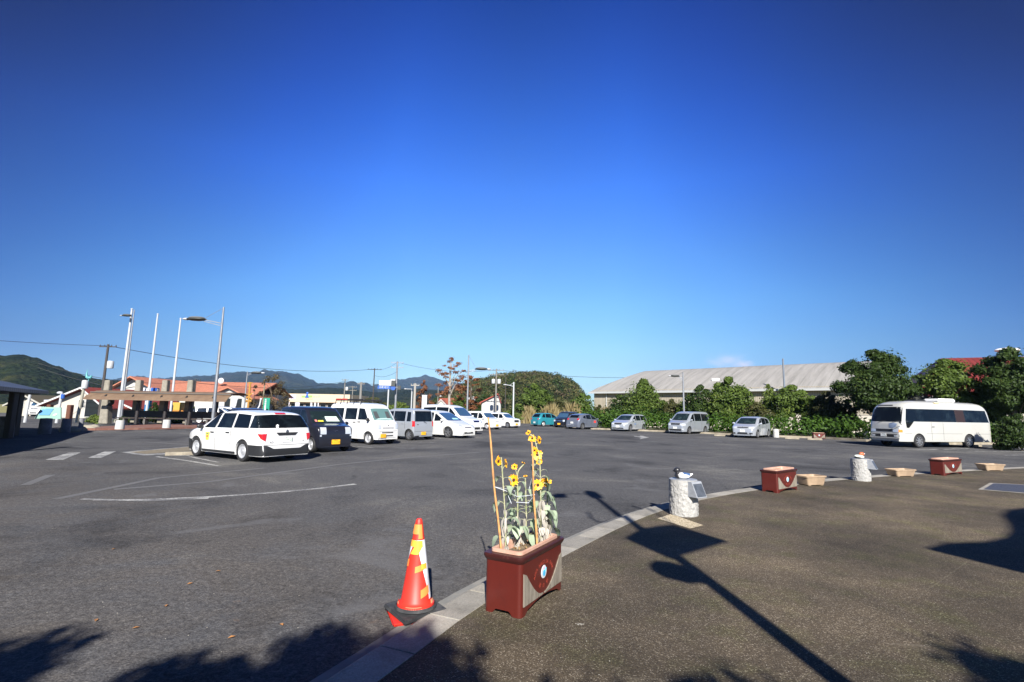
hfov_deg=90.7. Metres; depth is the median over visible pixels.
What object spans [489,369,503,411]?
utility pole
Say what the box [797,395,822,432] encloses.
evergreen tree
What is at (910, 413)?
side window
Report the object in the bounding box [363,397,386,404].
bushy tree
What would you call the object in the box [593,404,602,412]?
bushy tree
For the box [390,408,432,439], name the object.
mini wagon
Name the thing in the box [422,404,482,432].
minivan
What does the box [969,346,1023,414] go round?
broadleaf tree
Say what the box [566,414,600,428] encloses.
hatchback
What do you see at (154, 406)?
round bush
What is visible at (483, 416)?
mini car
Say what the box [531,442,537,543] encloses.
bamboo cane
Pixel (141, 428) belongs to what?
shelter kerb
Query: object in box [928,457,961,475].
red planter
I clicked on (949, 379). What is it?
broadleaf tree
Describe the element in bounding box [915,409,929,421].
side window
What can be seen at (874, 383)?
broadleaf tree
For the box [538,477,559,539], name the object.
sunflower
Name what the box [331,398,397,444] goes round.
delivery van
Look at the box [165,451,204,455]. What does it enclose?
wheel stop
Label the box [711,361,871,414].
warehouse
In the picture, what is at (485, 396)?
bushy tree
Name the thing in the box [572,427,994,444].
kerb
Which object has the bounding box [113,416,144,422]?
round bush
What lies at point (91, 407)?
window
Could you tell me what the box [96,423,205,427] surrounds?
shelter paving
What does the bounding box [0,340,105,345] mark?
overhead wire
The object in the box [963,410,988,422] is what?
side window
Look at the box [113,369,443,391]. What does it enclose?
mountains
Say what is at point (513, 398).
lamp post
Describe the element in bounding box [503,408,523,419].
bushy tree
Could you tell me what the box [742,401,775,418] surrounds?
broadleaf tree
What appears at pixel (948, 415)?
side window
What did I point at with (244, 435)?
station wagon
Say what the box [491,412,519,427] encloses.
retro mini car
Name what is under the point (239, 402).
window
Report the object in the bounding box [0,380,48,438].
pavilion
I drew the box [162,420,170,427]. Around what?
bollard
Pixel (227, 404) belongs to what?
window
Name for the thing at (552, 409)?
reed clump
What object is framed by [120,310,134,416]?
lamp post
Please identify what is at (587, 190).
sky
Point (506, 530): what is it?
sunflower
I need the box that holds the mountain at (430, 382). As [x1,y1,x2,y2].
[374,375,462,389]
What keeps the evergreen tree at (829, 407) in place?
on the planting bed
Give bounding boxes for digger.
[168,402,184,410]
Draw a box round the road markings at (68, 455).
[46,435,1019,500]
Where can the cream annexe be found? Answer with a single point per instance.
(128, 405)
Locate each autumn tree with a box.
[246,385,262,407]
[260,373,291,410]
[416,380,434,408]
[435,357,466,404]
[456,375,482,410]
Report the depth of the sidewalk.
4.36 m
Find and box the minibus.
[870,399,991,447]
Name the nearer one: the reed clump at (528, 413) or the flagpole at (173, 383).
the flagpole at (173, 383)
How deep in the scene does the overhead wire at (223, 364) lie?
63.91 m
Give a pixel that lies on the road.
(322, 569)
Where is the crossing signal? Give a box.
[246,382,252,407]
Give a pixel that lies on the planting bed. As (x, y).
(651, 428)
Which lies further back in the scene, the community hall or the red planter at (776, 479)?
the community hall
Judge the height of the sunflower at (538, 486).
1.099 m
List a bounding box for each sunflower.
[492,455,519,549]
[506,462,528,548]
[513,475,538,545]
[526,430,553,541]
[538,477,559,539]
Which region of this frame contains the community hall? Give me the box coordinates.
[112,376,292,410]
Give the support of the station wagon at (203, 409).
on the road
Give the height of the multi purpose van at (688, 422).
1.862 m
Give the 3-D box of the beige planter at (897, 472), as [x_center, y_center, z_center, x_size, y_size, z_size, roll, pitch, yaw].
[10.642,3.600,13.853,0.720,0.190,0.380,3,-8,-14]
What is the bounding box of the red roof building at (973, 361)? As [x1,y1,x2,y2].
[910,348,1023,415]
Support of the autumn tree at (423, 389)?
on the road
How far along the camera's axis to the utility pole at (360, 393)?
69.53 m
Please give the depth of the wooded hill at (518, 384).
235.48 m
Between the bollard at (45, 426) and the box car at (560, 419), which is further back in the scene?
the box car at (560, 419)
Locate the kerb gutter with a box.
[310,502,666,681]
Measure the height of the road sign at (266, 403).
2.614 m
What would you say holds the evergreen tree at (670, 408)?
on the planting bed
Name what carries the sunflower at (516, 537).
in the red planter at (521, 581)
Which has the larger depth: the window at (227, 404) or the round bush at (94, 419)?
the window at (227, 404)
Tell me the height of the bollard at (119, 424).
0.535 m
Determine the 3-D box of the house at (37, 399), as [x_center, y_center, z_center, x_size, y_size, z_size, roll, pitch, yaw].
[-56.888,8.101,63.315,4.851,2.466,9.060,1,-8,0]
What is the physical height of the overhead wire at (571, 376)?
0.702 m
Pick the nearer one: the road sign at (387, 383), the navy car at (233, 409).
the navy car at (233, 409)
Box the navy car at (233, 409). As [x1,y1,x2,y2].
[227,408,263,411]
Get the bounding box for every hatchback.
[531,413,555,425]
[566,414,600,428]
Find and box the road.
[0,413,1023,681]
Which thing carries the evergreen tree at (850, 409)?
on the planting bed
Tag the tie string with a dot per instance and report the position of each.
(516, 492)
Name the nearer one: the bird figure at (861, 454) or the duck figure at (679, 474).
the duck figure at (679, 474)
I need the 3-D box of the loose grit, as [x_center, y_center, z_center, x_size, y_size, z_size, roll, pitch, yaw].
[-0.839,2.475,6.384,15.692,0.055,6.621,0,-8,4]
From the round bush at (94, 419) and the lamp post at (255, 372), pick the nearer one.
the round bush at (94, 419)
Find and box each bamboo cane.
[487,417,501,548]
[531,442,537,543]
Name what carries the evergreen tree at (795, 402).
on the planting bed
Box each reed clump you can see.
[520,405,538,423]
[539,402,559,416]
[562,401,581,413]
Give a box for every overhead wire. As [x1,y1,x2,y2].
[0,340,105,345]
[116,347,370,370]
[200,381,343,387]
[398,362,490,371]
[504,370,611,377]
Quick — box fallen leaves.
[94,548,282,637]
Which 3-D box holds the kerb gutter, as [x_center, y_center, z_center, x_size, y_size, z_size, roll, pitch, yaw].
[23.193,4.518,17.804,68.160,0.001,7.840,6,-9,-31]
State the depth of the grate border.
11.59 m
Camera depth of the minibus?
28.75 m
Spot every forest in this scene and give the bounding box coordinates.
[433,370,586,411]
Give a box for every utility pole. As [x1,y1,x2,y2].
[97,344,116,414]
[343,379,347,401]
[359,382,364,402]
[368,368,377,402]
[391,361,403,408]
[411,383,418,408]
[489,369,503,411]
[505,375,505,408]
[782,359,784,387]
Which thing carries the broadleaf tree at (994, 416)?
on the planting bed
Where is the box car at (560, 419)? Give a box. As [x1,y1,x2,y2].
[554,412,578,427]
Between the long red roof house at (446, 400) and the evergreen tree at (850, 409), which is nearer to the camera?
the evergreen tree at (850, 409)
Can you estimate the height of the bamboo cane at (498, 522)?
1.154 m
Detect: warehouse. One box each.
[588,367,744,410]
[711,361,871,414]
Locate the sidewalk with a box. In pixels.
[378,468,1023,681]
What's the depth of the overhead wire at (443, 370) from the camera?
82.73 m
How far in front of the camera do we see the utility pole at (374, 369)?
94.63 m
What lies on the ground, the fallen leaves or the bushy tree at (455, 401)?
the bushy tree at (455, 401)
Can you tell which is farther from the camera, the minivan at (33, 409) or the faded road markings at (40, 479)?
the minivan at (33, 409)
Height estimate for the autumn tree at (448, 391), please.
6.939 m
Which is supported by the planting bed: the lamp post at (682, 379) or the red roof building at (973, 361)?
the lamp post at (682, 379)
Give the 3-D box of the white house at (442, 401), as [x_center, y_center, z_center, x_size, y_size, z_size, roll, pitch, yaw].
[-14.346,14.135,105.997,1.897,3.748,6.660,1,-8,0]
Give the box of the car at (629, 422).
[611,414,646,430]
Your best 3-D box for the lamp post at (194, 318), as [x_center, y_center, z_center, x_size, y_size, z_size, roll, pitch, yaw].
[-19.199,1.679,31.014,2.685,7.710,0.682,1,-8,0]
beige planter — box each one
[796,474,826,485]
[884,468,916,476]
[974,463,1004,470]
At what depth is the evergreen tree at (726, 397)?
46.38 m
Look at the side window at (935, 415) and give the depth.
28.59 m
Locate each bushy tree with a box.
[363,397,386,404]
[388,401,409,409]
[427,396,441,404]
[451,394,465,407]
[475,394,487,410]
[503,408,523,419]
[514,383,554,413]
[546,398,566,411]
[570,392,594,411]
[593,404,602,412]
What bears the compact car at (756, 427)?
on the road
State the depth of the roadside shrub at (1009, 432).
27.03 m
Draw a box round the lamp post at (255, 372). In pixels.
[243,371,263,407]
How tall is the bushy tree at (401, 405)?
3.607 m
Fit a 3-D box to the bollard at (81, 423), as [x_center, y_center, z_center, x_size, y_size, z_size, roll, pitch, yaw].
[-24.865,4.829,29.185,0.240,0.765,0.240,1,-8,0]
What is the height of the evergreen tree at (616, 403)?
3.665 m
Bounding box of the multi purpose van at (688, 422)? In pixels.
[668,411,708,433]
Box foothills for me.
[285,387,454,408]
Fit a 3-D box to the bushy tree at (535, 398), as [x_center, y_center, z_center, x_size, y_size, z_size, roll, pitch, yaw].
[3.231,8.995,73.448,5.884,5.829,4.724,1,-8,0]
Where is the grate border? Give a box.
[978,483,1023,492]
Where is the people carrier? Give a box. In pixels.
[431,410,474,437]
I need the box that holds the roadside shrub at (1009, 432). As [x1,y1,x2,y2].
[991,413,1023,450]
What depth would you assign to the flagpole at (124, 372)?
44.58 m
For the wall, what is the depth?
49.97 m
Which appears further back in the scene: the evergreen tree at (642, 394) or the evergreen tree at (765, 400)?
the evergreen tree at (642, 394)
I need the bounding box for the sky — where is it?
[0,0,1023,409]
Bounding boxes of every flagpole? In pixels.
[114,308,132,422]
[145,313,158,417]
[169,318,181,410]
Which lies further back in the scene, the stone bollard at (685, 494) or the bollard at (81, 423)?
the bollard at (81, 423)
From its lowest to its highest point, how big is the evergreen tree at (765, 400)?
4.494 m
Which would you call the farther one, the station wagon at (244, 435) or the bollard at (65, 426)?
the bollard at (65, 426)
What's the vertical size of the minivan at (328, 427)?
1.654 m
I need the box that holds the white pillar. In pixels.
[422,395,426,407]
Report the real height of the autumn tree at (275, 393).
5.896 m
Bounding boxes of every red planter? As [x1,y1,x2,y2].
[484,530,563,618]
[760,466,796,492]
[811,432,824,438]
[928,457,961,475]
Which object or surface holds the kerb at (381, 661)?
on the road
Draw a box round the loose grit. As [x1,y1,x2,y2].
[42,492,1008,681]
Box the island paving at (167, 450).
[134,447,190,453]
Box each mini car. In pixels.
[468,411,500,428]
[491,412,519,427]
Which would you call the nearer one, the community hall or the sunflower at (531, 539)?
the sunflower at (531, 539)
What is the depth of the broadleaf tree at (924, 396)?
37.07 m
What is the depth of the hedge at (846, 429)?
40.13 m
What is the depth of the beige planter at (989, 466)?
15.71 m
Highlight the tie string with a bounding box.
[495,470,540,502]
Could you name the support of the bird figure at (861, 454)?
on the stone bollard at (861, 468)
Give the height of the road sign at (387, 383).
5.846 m
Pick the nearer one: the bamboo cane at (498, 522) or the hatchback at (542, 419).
the bamboo cane at (498, 522)
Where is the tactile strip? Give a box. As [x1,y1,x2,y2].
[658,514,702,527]
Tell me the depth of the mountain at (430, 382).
3902.30 m
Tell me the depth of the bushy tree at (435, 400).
118.00 m
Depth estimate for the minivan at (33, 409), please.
58.40 m
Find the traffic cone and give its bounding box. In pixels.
[384,518,445,626]
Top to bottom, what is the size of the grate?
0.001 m
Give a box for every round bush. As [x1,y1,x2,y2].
[84,414,98,423]
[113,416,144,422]
[146,402,158,422]
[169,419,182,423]
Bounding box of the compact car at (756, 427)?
[732,416,769,437]
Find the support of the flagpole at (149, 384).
on the road
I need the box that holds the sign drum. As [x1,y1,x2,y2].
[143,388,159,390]
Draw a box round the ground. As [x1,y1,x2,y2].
[0,404,996,440]
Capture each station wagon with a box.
[189,410,309,461]
[192,407,227,422]
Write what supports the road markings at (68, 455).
on the road
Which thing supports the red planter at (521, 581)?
on the sidewalk
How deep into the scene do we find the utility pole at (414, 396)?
59.54 m
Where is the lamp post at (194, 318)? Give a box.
[183,307,224,419]
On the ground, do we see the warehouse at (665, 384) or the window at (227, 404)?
the warehouse at (665, 384)
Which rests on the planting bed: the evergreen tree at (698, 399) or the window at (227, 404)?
the evergreen tree at (698, 399)
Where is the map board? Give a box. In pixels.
[35,404,73,424]
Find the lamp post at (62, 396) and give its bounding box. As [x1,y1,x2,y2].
[55,391,64,422]
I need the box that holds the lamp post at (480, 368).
[466,355,490,410]
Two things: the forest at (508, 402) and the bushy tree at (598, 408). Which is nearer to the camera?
the bushy tree at (598, 408)
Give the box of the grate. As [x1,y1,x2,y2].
[985,483,1023,491]
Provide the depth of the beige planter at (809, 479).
11.60 m
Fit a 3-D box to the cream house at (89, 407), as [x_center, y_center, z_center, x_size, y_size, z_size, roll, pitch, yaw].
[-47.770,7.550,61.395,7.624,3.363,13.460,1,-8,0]
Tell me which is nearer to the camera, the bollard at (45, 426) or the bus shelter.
the bollard at (45, 426)
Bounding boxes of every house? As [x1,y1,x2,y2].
[2,395,56,415]
[35,387,175,417]
[438,398,464,404]
[438,399,447,404]
[479,394,501,412]
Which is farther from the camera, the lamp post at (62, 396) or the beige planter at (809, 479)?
the lamp post at (62, 396)
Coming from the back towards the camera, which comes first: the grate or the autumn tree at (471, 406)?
the autumn tree at (471, 406)
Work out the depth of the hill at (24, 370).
437.53 m
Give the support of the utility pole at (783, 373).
on the ground
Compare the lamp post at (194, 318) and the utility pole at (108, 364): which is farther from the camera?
the utility pole at (108, 364)
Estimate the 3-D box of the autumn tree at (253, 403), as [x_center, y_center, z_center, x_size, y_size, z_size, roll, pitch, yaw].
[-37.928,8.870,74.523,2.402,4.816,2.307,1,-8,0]
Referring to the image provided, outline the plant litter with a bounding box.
[513,542,538,549]
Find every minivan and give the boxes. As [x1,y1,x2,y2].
[28,399,48,415]
[281,406,351,451]
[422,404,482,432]
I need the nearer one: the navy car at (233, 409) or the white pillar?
the navy car at (233, 409)
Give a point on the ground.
(3, 409)
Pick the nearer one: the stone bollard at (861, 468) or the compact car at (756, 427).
the stone bollard at (861, 468)
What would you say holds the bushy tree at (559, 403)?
on the ground
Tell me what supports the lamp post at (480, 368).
on the road
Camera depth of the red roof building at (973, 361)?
56.94 m
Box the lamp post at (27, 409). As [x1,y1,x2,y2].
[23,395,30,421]
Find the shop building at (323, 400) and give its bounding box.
[289,392,368,406]
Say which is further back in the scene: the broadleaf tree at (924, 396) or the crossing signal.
the crossing signal
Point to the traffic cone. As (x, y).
(415, 603)
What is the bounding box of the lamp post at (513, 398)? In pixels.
[503,382,513,416]
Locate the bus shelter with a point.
(107, 395)
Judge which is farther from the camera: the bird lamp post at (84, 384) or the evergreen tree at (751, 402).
the evergreen tree at (751, 402)
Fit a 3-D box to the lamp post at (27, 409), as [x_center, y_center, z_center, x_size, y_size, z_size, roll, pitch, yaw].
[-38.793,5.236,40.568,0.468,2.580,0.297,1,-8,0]
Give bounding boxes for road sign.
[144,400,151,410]
[263,398,270,409]
[378,380,390,406]
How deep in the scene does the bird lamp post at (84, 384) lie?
42.61 m
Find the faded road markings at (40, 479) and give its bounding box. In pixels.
[21,442,478,498]
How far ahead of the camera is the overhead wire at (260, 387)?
73.23 m
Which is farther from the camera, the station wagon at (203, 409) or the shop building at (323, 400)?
the shop building at (323, 400)
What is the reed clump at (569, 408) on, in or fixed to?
on the ground
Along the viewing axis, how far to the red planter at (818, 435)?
36.04 m
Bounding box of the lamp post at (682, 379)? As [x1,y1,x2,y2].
[669,372,684,410]
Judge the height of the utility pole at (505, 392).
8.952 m
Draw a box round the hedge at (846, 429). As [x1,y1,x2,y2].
[574,405,996,440]
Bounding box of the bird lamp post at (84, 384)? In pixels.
[75,369,92,421]
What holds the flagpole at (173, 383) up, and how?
on the road
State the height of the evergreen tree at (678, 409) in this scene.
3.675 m
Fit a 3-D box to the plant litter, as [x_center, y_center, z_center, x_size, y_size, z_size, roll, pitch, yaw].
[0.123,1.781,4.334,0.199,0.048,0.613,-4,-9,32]
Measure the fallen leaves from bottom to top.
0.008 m
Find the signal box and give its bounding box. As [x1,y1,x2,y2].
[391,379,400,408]
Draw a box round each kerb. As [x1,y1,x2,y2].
[87,427,196,429]
[324,467,1023,681]
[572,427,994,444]
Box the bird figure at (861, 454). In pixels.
[854,452,864,457]
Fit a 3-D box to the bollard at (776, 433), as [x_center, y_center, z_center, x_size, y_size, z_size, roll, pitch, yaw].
[19.975,6.971,38.262,0.420,0.635,0.420,1,-8,0]
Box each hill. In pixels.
[0,354,119,403]
[466,375,574,413]
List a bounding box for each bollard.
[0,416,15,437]
[37,418,52,433]
[60,419,71,432]
[78,418,83,430]
[114,420,124,428]
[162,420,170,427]
[668,477,706,516]
[773,429,778,437]
[850,458,877,481]
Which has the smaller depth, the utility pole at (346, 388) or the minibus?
the minibus
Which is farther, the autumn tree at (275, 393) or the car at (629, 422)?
the autumn tree at (275, 393)
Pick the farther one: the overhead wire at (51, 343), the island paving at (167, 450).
the overhead wire at (51, 343)
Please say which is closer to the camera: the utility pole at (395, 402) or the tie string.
the tie string
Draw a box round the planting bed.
[592,427,871,439]
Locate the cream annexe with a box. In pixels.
[124,401,176,410]
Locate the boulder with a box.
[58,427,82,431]
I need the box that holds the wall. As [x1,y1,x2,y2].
[649,414,871,432]
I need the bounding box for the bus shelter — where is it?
[83,380,247,424]
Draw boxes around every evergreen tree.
[603,394,627,424]
[619,378,667,421]
[657,398,681,425]
[675,395,692,411]
[685,384,714,423]
[700,376,755,428]
[736,396,753,417]
[759,384,775,411]
[765,384,813,433]
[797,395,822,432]
[806,391,845,425]
[835,399,865,433]
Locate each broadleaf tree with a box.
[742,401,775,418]
[829,347,923,415]
[908,379,932,399]
[911,357,980,402]
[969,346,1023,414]
[970,395,1011,441]
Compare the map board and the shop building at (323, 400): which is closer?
the map board
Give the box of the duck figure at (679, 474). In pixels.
[672,467,692,478]
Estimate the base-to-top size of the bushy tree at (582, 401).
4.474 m
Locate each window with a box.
[84,399,98,416]
[224,398,230,406]
[236,399,241,407]
[434,413,441,420]
[905,409,917,421]
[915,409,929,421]
[928,409,943,421]
[941,410,955,421]
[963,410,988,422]

